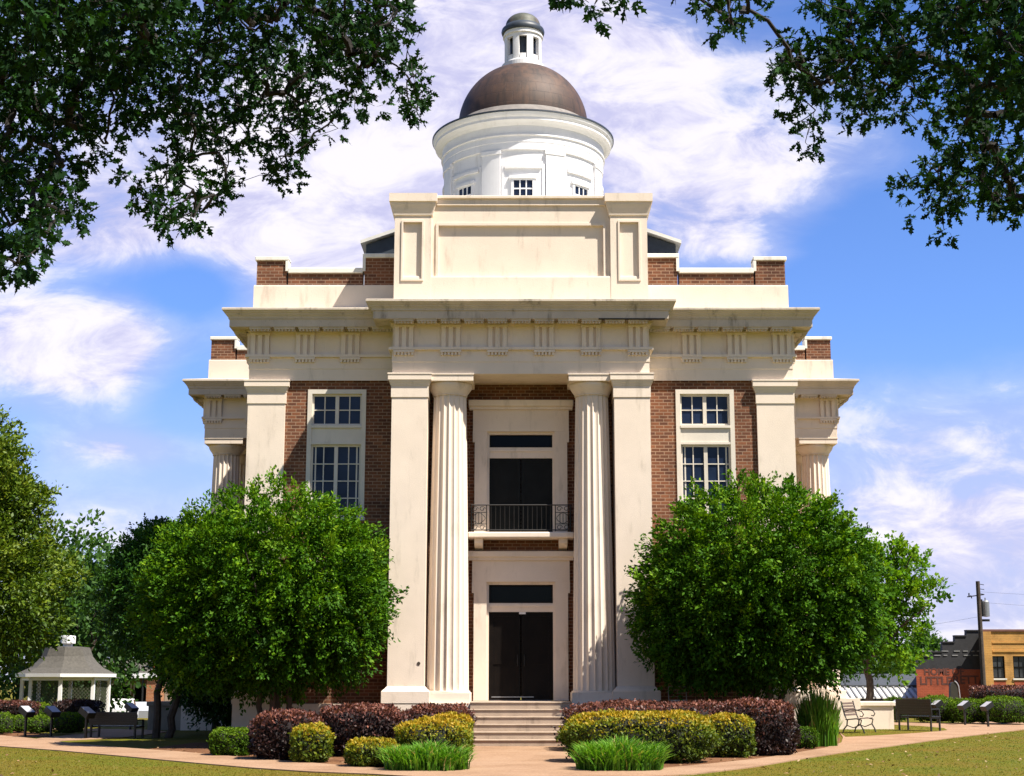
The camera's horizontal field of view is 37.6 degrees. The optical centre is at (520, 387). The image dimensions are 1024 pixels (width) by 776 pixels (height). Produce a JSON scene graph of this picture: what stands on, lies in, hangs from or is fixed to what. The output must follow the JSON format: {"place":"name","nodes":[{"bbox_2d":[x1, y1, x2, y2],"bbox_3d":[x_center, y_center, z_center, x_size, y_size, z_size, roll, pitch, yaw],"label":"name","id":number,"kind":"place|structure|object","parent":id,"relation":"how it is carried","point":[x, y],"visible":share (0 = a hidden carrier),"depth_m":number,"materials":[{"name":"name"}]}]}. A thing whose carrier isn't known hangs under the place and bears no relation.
{"place":"outdoors","nodes":[
{"label":"outdoors","id":0,"kind":"place"},
{"bbox_2d":[109,699,138,717],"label":"pickup truck","id":1,"kind":"object","parent":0,"point":[117,708],"visible":0.1,"depth_m":92.42,"materials":[{"name":"white paint"}]},
{"bbox_2d":[136,702,147,717],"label":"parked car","id":2,"kind":"object","parent":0,"point":[143,709],"visible":0.13,"depth_m":97.11,"materials":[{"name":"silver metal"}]},
{"bbox_2d":[0,682,1023,775],"bbox_3d":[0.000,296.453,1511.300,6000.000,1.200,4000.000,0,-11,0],"label":"lawn","id":3,"kind":"structure","parent":0,"point":[178,738],"depth_m":30.08,"materials":[{"name":"green plant"}]},
{"bbox_2d":[0,699,41,717],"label":"burgundy hedge","id":4,"kind":"object","parent":3,"relation":"on","point":[12,706],"visible":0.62,"depth_m":64.30,"materials":[{"name":"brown plant"}]},
{"bbox_2d":[0,731,53,736],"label":"mulch strip","id":5,"kind":"object","parent":3,"relation":"on","point":[21,734],"visible":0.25,"depth_m":45.58,"materials":[{"name":"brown wood"}]},
{"bbox_2d":[0,711,15,733],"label":"boxwood shrub","id":6,"kind":"object","parent":5,"relation":"on","point":[7,722],"visible":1,"depth_m":45.62,"materials":[{"name":"green plant"}]},
{"bbox_2d":[10,714,29,731],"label":"boxwood shrub","id":7,"kind":"object","parent":5,"relation":"on","point":[19,723],"visible":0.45,"depth_m":46.88,"materials":[{"name":"green plant"}]},
{"bbox_2d":[18,706,35,736],"bbox_3d":[-14.400,9.706,43.805,0.387,0.886,0.327,-6,-13,29],"label":"sign board","id":8,"kind":"object","parent":5,"relation":"on","point":[26,712],"visible":0.87,"depth_m":43.77,"materials":[{"name":"black metal"}]},
{"bbox_2d":[27,714,53,732],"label":"boxwood shrub","id":9,"kind":"object","parent":5,"relation":"on","point":[39,723],"visible":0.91,"depth_m":46.13,"materials":[{"name":"green plant"}]},
{"bbox_2d":[37,701,52,715],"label":"boxwood shrub","id":10,"kind":"object","parent":3,"relation":"on","point":[42,708],"visible":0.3,"depth_m":67.57,"materials":[{"name":"green plant"}]},
{"bbox_2d":[0,404,91,681],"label":"magnolia tree","id":11,"kind":"object","parent":3,"relation":"on","point":[23,494],"visible":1,"depth_m":59.47,"materials":[{"name":"green plant"}]},
{"bbox_2d":[44,706,60,736],"bbox_3d":[-13.651,9.706,43.804,0.387,0.886,0.327,-8,-13,34],"label":"sign board","id":12,"kind":"object","parent":3,"relation":"on","point":[51,712],"visible":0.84,"depth_m":43.77,"materials":[{"name":"black metal"}]},
{"bbox_2d":[0,581,112,701],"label":"street tree","id":13,"kind":"object","parent":3,"relation":"on","point":[4,693],"visible":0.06,"depth_m":89.44,"materials":[{"name":"green plant"}]},
{"bbox_2d":[15,635,115,711],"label":"summerhouse","id":14,"kind":"structure","parent":3,"relation":"on","point":[68,661],"depth_m":69.38,"materials":[{"name":"grey"}]},
{"bbox_2d":[49,711,84,733],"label":"boxwood shrub","id":15,"kind":"object","parent":3,"relation":"on","point":[69,722],"visible":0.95,"depth_m":45.43,"materials":[{"name":"green plant"}]},
{"bbox_2d":[0,508,155,711],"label":"street tree","id":16,"kind":"object","parent":3,"relation":"on","point":[82,603],"visible":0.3,"depth_m":82.21,"materials":[{"name":"green plant"}]},
{"bbox_2d":[52,698,105,721],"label":"burgundy hedge","id":17,"kind":"object","parent":3,"relation":"on","point":[70,705],"visible":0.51,"depth_m":59.03,"materials":[{"name":"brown plant"}]},
{"bbox_2d":[36,729,166,740],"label":"side walkway","id":18,"kind":"structure","parent":3,"relation":"on","point":[113,733],"depth_m":44.46,"materials":[{"name":"concrete"}]},
{"bbox_2d":[78,707,95,737],"bbox_3d":[-12.252,9.444,42.460,0.387,0.886,0.327,-6,-12,27],"label":"sign board","id":19,"kind":"object","parent":18,"relation":"on","point":[86,713],"visible":1,"depth_m":42.41,"materials":[{"name":"black metal"}]},
{"bbox_2d":[89,712,143,737],"bbox_3d":[-11.569,9.641,43.085,1.495,0.740,0.590,-2,-11,12],"label":"park bench","id":20,"kind":"object","parent":18,"relation":"on","point":[114,719],"visible":0.87,"depth_m":42.88,"materials":[{"name":"black metal"}]},
{"bbox_2d":[124,703,138,728],"bbox_3d":[-12.999,10.944,50.165,0.387,0.886,0.327,-6,-13,29],"label":"sign board","id":21,"kind":"object","parent":18,"relation":"on","point":[131,707],"visible":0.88,"depth_m":50.13,"materials":[{"name":"black metal"}]},
{"bbox_2d":[84,552,142,694],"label":"street tree","id":22,"kind":"object","parent":3,"relation":"on","point":[104,634],"visible":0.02,"depth_m":107.64,"materials":[{"name":"green plant"}]},
{"bbox_2d":[87,660,173,703],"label":"building","id":23,"kind":"structure","parent":3,"relation":"on","point":[144,694],"depth_m":104.44,"materials":[{"name":"orange"}]},
{"bbox_2d":[112,684,131,698],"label":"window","id":24,"kind":"structure","parent":23,"relation":"in","point":[124,688],"depth_m":104.55,"materials":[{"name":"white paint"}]},
{"bbox_2d":[133,684,146,701],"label":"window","id":25,"kind":"structure","parent":23,"relation":"in","point":[138,690],"depth_m":104.52,"materials":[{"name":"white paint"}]},
{"bbox_2d":[90,511,224,737],"bbox_3d":[-9.935,6.813,43.609,5.030,6.777,4.554,0,-11,0],"label":"holly tree","id":26,"kind":"object","parent":3,"relation":"on","point":[124,564],"visible":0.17,"depth_m":42.89,"materials":[{"name":"green plant"}]},
{"bbox_2d":[161,572,231,732],"bbox_3d":[-9.238,8.115,47.028,4.679,5.471,3.995,0,-11,0],"label":"holly tree","id":27,"kind":"object","parent":3,"relation":"on","point":[214,710],"visible":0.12,"depth_m":45.83,"materials":[{"name":"green plant"}]},
{"bbox_2d":[0,0,438,294],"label":"oak tree","id":28,"kind":"object","parent":3,"relation":"on","point":[83,22],"visible":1,"depth_m":15.27,"materials":[{"name":"green plant"}]},
{"bbox_2d":[151,742,383,767],"bbox_3d":[-5.130,8.111,33.339,7.540,0.001,13.250,0,-11,0],"label":"mulch bed","id":29,"kind":"object","parent":3,"relation":"on","point":[202,747],"visible":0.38,"depth_m":34.58,"materials":[{"name":"brown soil"}]},
{"bbox_2d":[206,726,250,755],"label":"boxwood shrub","id":30,"kind":"object","parent":29,"relation":"on","point":[229,741],"visible":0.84,"depth_m":32.52,"materials":[{"name":"green plant"}]},
{"bbox_2d":[122,464,408,715],"bbox_3d":[-6.443,5.526,38.161,7.271,7.158,5.642,0,-11,0],"label":"myrtle tree","id":31,"kind":"object","parent":29,"relation":"on","point":[271,643],"visible":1,"depth_m":36.92,"materials":[{"name":"green plant"}]},
{"bbox_2d":[246,707,323,759],"bbox_3d":[-4.905,7.220,31.457,1.664,1.096,1.773,0,-11,0],"label":"burgundy hedge","id":32,"kind":"object","parent":29,"relation":"on","point":[268,735],"visible":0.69,"depth_m":30.81,"materials":[{"name":"purple plant"}]},
{"bbox_2d":[287,721,335,762],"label":"golden shrub","id":33,"kind":"object","parent":29,"relation":"on","point":[312,742],"visible":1,"depth_m":29.77,"materials":[{"name":"yellow plant"}]},
{"bbox_2d":[318,702,407,756],"bbox_3d":[-3.503,7.482,33.071,2.066,1.200,2.210,0,-11,0],"label":"burgundy hedge","id":34,"kind":"object","parent":29,"relation":"on","point":[345,722],"visible":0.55,"depth_m":32.28,"materials":[{"name":"purple plant"}]},
{"bbox_2d":[343,736,400,766],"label":"golden shrub","id":35,"kind":"object","parent":29,"relation":"on","point":[361,751],"visible":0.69,"depth_m":28.27,"materials":[{"name":"yellow plant"}]},
{"bbox_2d":[375,738,477,770],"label":"border grass","id":36,"kind":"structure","parent":29,"relation":"on","point":[436,756],"depth_m":27.08,"materials":[{"name":"green plant"}]},
{"bbox_2d":[392,715,473,751],"bbox_3d":[-1.808,7.228,31.150,1.714,0.940,1.904,0,-11,0],"label":"golden shrub","id":37,"kind":"object","parent":29,"relation":"on","point":[441,730],"visible":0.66,"depth_m":30.56,"materials":[{"name":"yellow plant"}]},
{"bbox_2d":[401,702,476,738],"bbox_3d":[-2.074,8.361,37.432,1.989,1.132,3.716,0,-11,0],"label":"burgundy hedge","id":38,"kind":"object","parent":29,"relation":"on","point":[420,710],"visible":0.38,"depth_m":36.44,"materials":[{"name":"brown plant"}]},
{"bbox_2d":[435,711,474,751],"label":"golden shrub","id":39,"kind":"object","parent":29,"relation":"on","point":[465,718],"visible":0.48,"depth_m":33.64,"materials":[{"name":"yellow plant"}]},
{"bbox_2d":[0,731,1020,775],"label":"fallen leaves","id":40,"kind":"object","parent":3,"relation":"on","point":[52,770],"visible":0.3,"depth_m":31.02,"materials":[{"name":"brown plant"}]},
{"bbox_2d":[0,722,1023,775],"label":"walkway","id":41,"kind":"structure","parent":3,"relation":"on","point":[520,761],"depth_m":31.60,"materials":[{"name":"concrete"}]},
{"bbox_2d":[931,700,942,722],"bbox_3d":[15.881,12.367,57.470,0.387,0.886,0.327,5,-12,-24],"label":"sign board","id":42,"kind":"object","parent":41,"relation":"on","point":[937,704],"visible":0.95,"depth_m":57.42,"materials":[{"name":"black metal"}]},
{"bbox_2d":[957,701,970,724],"bbox_3d":[16.256,11.920,55.175,0.387,0.886,0.327,4,-12,-22],"label":"sign board","id":43,"kind":"object","parent":41,"relation":"on","point":[963,705],"visible":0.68,"depth_m":55.12,"materials":[{"name":"black metal"}]},
{"bbox_2d":[980,701,993,726],"bbox_3d":[16.445,11.507,53.056,0.387,0.886,0.327,4,-12,-20],"label":"sign board","id":44,"kind":"object","parent":41,"relation":"on","point":[986,706],"visible":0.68,"depth_m":53.01,"materials":[{"name":"black metal"}]},
{"bbox_2d":[0,725,1023,775],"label":"turf blades","id":45,"kind":"object","parent":3,"relation":"on","point":[308,774],"visible":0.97,"depth_m":29.61,"materials":[{"name":"green plant"}]},
{"bbox_2d":[146,13,894,745],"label":"courthouse","id":46,"kind":"structure","parent":3,"relation":"on","point":[518,383],"depth_m":41.63,"materials":[{"name":"beige paint"}]},
{"bbox_2d":[305,389,365,520],"bbox_3d":[-5.110,1.845,41.584,1.680,3.650,0.200,0,-11,0],"label":"window","id":47,"kind":"structure","parent":46,"relation":"in","point":[336,418],"depth_m":41.65,"materials":[{"name":"beige paint"}]},
{"bbox_2d":[452,167,481,194],"bbox_3d":[-2.034,-6.559,55.257,0.220,2.920,1.569,11,-15,-44],"label":"drum window","id":48,"kind":"structure","parent":46,"relation":"in","point":[467,188],"depth_m":55.29,"materials":[{"name":"white paint"}]},
{"bbox_2d":[489,585,552,700],"bbox_3d":[0.000,6.958,41.172,1.800,3.124,0.155,0,-11,0],"label":"main door","id":49,"kind":"structure","parent":46,"relation":"in","point":[534,603],"depth_m":41.19,"materials":[{"name":"black paint"}]},
{"bbox_2d":[489,435,552,531],"bbox_3d":[0.000,2.686,42.003,1.800,2.820,0.155,0,-11,0],"label":"balcony door","id":50,"kind":"structure","parent":46,"relation":"in","point":[520,466],"depth_m":42.04,"materials":[{"name":"black paint"}]},
{"bbox_2d":[501,163,544,194],"bbox_3d":[0.080,-6.726,54.398,1.569,2.920,0.220,0,-11,0],"label":"drum window","id":51,"kind":"structure","parent":46,"relation":"in","point":[520,184],"depth_m":54.52,"materials":[{"name":"white paint"}]},
{"bbox_2d":[565,167,593,194],"bbox_3d":[2.194,-6.559,55.257,0.220,2.920,1.569,-11,-15,44],"label":"drum window","id":52,"kind":"structure","parent":46,"relation":"in","point":[578,188],"depth_m":55.31,"materials":[{"name":"white paint"}]},
{"bbox_2d":[675,389,735,520],"bbox_3d":[5.110,1.845,41.584,1.680,3.650,0.200,0,-11,0],"label":"window","id":53,"kind":"structure","parent":46,"relation":"in","point":[705,421],"depth_m":41.66,"materials":[{"name":"beige paint"}]},
{"bbox_2d":[668,686,686,701],"bbox_3d":[4.065,8.478,38.996,0.367,1.460,0.361,10,-15,-43],"label":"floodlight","id":54,"kind":"object","parent":3,"relation":"on","point":[677,693],"visible":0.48,"depth_m":39.08,"materials":[{"name":"black metal"}]},
{"bbox_2d":[663,738,840,767],"bbox_3d":[3.698,8.602,35.862,6.264,0.001,18.752,-5,-12,24],"label":"mulch bed","id":55,"kind":"object","parent":3,"relation":"on","point":[714,758],"visible":0.25,"depth_m":31.45,"materials":[{"name":"brown soil"}]},
{"bbox_2d":[563,734,673,770],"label":"border grass","id":56,"kind":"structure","parent":55,"relation":"on","point":[621,754],"depth_m":27.09,"materials":[{"name":"green plant"}]},
{"bbox_2d":[550,697,719,749],"bbox_3d":[3.211,7.917,35.416,5.046,1.260,3.118,0,-11,0],"label":"burgundy hedge","id":57,"kind":"object","parent":55,"relation":"on","point":[703,707],"visible":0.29,"depth_m":34.63,"materials":[{"name":"brown plant"}]},
{"bbox_2d":[555,708,724,762],"bbox_3d":[2.409,6.980,30.239,3.448,1.102,2.009,0,-11,0],"label":"golden shrub","id":58,"kind":"object","parent":55,"relation":"on","point":[688,734],"visible":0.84,"depth_m":29.57,"materials":[{"name":"yellow plant"}]},
{"bbox_2d":[708,711,756,757],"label":"golden shrub","id":59,"kind":"object","parent":55,"relation":"on","point":[738,739],"visible":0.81,"depth_m":31.83,"materials":[{"name":"yellow plant"}]},
{"bbox_2d":[712,695,801,754],"bbox_3d":[5.253,7.546,33.672,1.995,1.316,2.942,0,-11,0],"label":"burgundy hedge","id":60,"kind":"object","parent":55,"relation":"on","point":[776,726],"visible":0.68,"depth_m":32.67,"materials":[{"name":"purple plant"}]},
{"bbox_2d":[620,467,895,701],"bbox_3d":[5.939,5.537,38.082,6.939,7.128,5.647,0,-11,0],"label":"myrtle tree","id":61,"kind":"object","parent":55,"relation":"on","point":[714,619],"visible":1,"depth_m":36.85,"materials":[{"name":"green plant"}]},
{"bbox_2d":[791,726,819,747],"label":"boxwood shrub","id":62,"kind":"object","parent":55,"relation":"on","point":[809,737],"visible":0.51,"depth_m":35.92,"materials":[{"name":"green plant"}]},
{"bbox_2d":[792,685,843,746],"bbox_3d":[7.454,8.168,37.698,1.295,1.573,1.470,0,-11,0],"label":"iris clump","id":63,"kind":"object","parent":55,"relation":"on","point":[820,714],"visible":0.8,"depth_m":37.27,"materials":[{"name":"green plant"}]},
{"bbox_2d":[548,0,1023,249],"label":"oak tree","id":64,"kind":"object","parent":3,"relation":"on","point":[897,61],"visible":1,"depth_m":15.19,"materials":[{"name":"green plant"}]},
{"bbox_2d":[840,636,900,687],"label":"street tree","id":65,"kind":"object","parent":3,"relation":"on","point":[886,671],"visible":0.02,"depth_m":116.86,"materials":[{"name":"green plant"}]},
{"bbox_2d":[841,674,916,717],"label":"metal canopy building","id":66,"kind":"structure","parent":3,"relation":"on","point":[881,693],"depth_m":88.51,"materials":[{"name":"white metal"}]},
{"bbox_2d":[883,695,906,721],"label":"boxwood shrub","id":67,"kind":"object","parent":3,"relation":"on","point":[891,698],"visible":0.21,"depth_m":60.46,"materials":[{"name":"green plant"}]},
{"bbox_2d":[893,700,897,721],"bbox_3d":[14.624,12.604,58.691,0.387,0.886,0.327,5,-12,-24],"label":"sign board","id":68,"kind":"object","parent":3,"relation":"on","point":[896,718],"visible":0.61,"depth_m":58.64,"materials":[{"name":"black metal"}]},
{"bbox_2d":[879,648,928,687],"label":"street tree","id":69,"kind":"object","parent":3,"relation":"on","point":[912,666],"visible":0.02,"depth_m":126.11,"materials":[{"name":"green plant"}]},
{"bbox_2d":[903,614,947,652],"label":"street tree","id":70,"kind":"object","parent":3,"relation":"on","point":[935,646],"visible":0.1,"depth_m":132.15,"materials":[{"name":"green plant"}]},
{"bbox_2d":[913,694,955,722],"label":"boxwood shrub","id":71,"kind":"object","parent":3,"relation":"on","point":[944,699],"visible":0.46,"depth_m":57.81,"materials":[{"name":"green plant"}]},
{"bbox_2d":[914,630,980,698],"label":"red brick store","id":72,"kind":"structure","parent":3,"relation":"on","point":[957,659],"depth_m":82.74,"materials":[{"name":"red brick"}]},
{"bbox_2d":[949,681,960,698],"bbox_3d":[18.627,13.408,64.731,1.000,1.616,0.600,0,-11,0],"label":"monument","id":73,"kind":"object","parent":3,"relation":"on","point":[953,690],"visible":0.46,"depth_m":64.68,"materials":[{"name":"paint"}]},
{"bbox_2d":[944,697,984,723],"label":"boxwood shrub","id":74,"kind":"object","parent":3,"relation":"on","point":[957,715],"visible":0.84,"depth_m":56.57,"materials":[{"name":"green plant"}]},
{"bbox_2d":[926,581,1023,684],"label":"utility pole","id":75,"kind":"object","parent":3,"relation":"on","point":[983,608],"visible":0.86,"depth_m":79.14,"materials":[{"name":"wood"},{"name":"black iron"},{"name":"grey steel"}]},
{"bbox_2d":[967,684,1023,698],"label":"burgundy hedge","id":76,"kind":"object","parent":3,"relation":"on","point":[983,691],"visible":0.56,"depth_m":73.01,"materials":[{"name":"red plant"}]},
{"bbox_2d":[977,694,1023,723],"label":"boxwood shrub","id":77,"kind":"object","parent":3,"relation":"on","point":[1007,709],"visible":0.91,"depth_m":55.46,"materials":[{"name":"green plant"}]},
{"bbox_2d":[983,629,1023,685],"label":"tan brick building","id":78,"kind":"structure","parent":3,"relation":"on","point":[1004,655],"depth_m":81.84,"materials":[{"name":"yellow brick"}]},
{"bbox_2d":[992,656,1006,684],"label":"window","id":79,"kind":"structure","parent":78,"relation":"in","point":[998,661],"depth_m":81.80,"materials":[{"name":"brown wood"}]},
{"bbox_2d":[1013,656,1023,684],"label":"window","id":80,"kind":"structure","parent":78,"relation":"in","point":[1018,661],"depth_m":81.80,"materials":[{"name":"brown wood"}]},
{"bbox_2d":[0,0,1023,681],"label":"sky","id":81,"kind":"structure","parent":0,"point":[95,356],"materials":[{"name":"blue"}]},
{"bbox_2d":[839,725,946,736],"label":"grass island","id":82,"kind":"structure","parent":0,"point":[856,733],"depth_m":47.50,"materials":[{"name":"green plant"}]},
{"bbox_2d":[840,701,875,733],"bbox_3d":[10.420,10.155,46.459,0.727,0.970,1.344,-6,-12,27],"label":"ornate bench","id":83,"kind":"object","parent":82,"relation":"on","point":[846,710],"visible":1,"depth_m":46.37,"materials":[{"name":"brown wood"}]},
{"bbox_2d":[844,530,954,700],"bbox_3d":[12.548,8.814,55.422,7.118,7.314,4.391,0,-11,0],"label":"maple tree","id":84,"kind":"object","parent":82,"relation":"on","point":[914,585],"visible":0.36,"depth_m":55.05,"materials":[{"name":"green plant"}]},
{"bbox_2d":[895,699,940,730],"bbox_3d":[12.789,10.511,48.411,0.590,1.000,1.300,10,-15,-41],"label":"park bench","id":85,"kind":"object","parent":82,"relation":"on","point":[907,708],"visible":1,"depth_m":48.25,"materials":[{"name":"black metal"}]}
]}

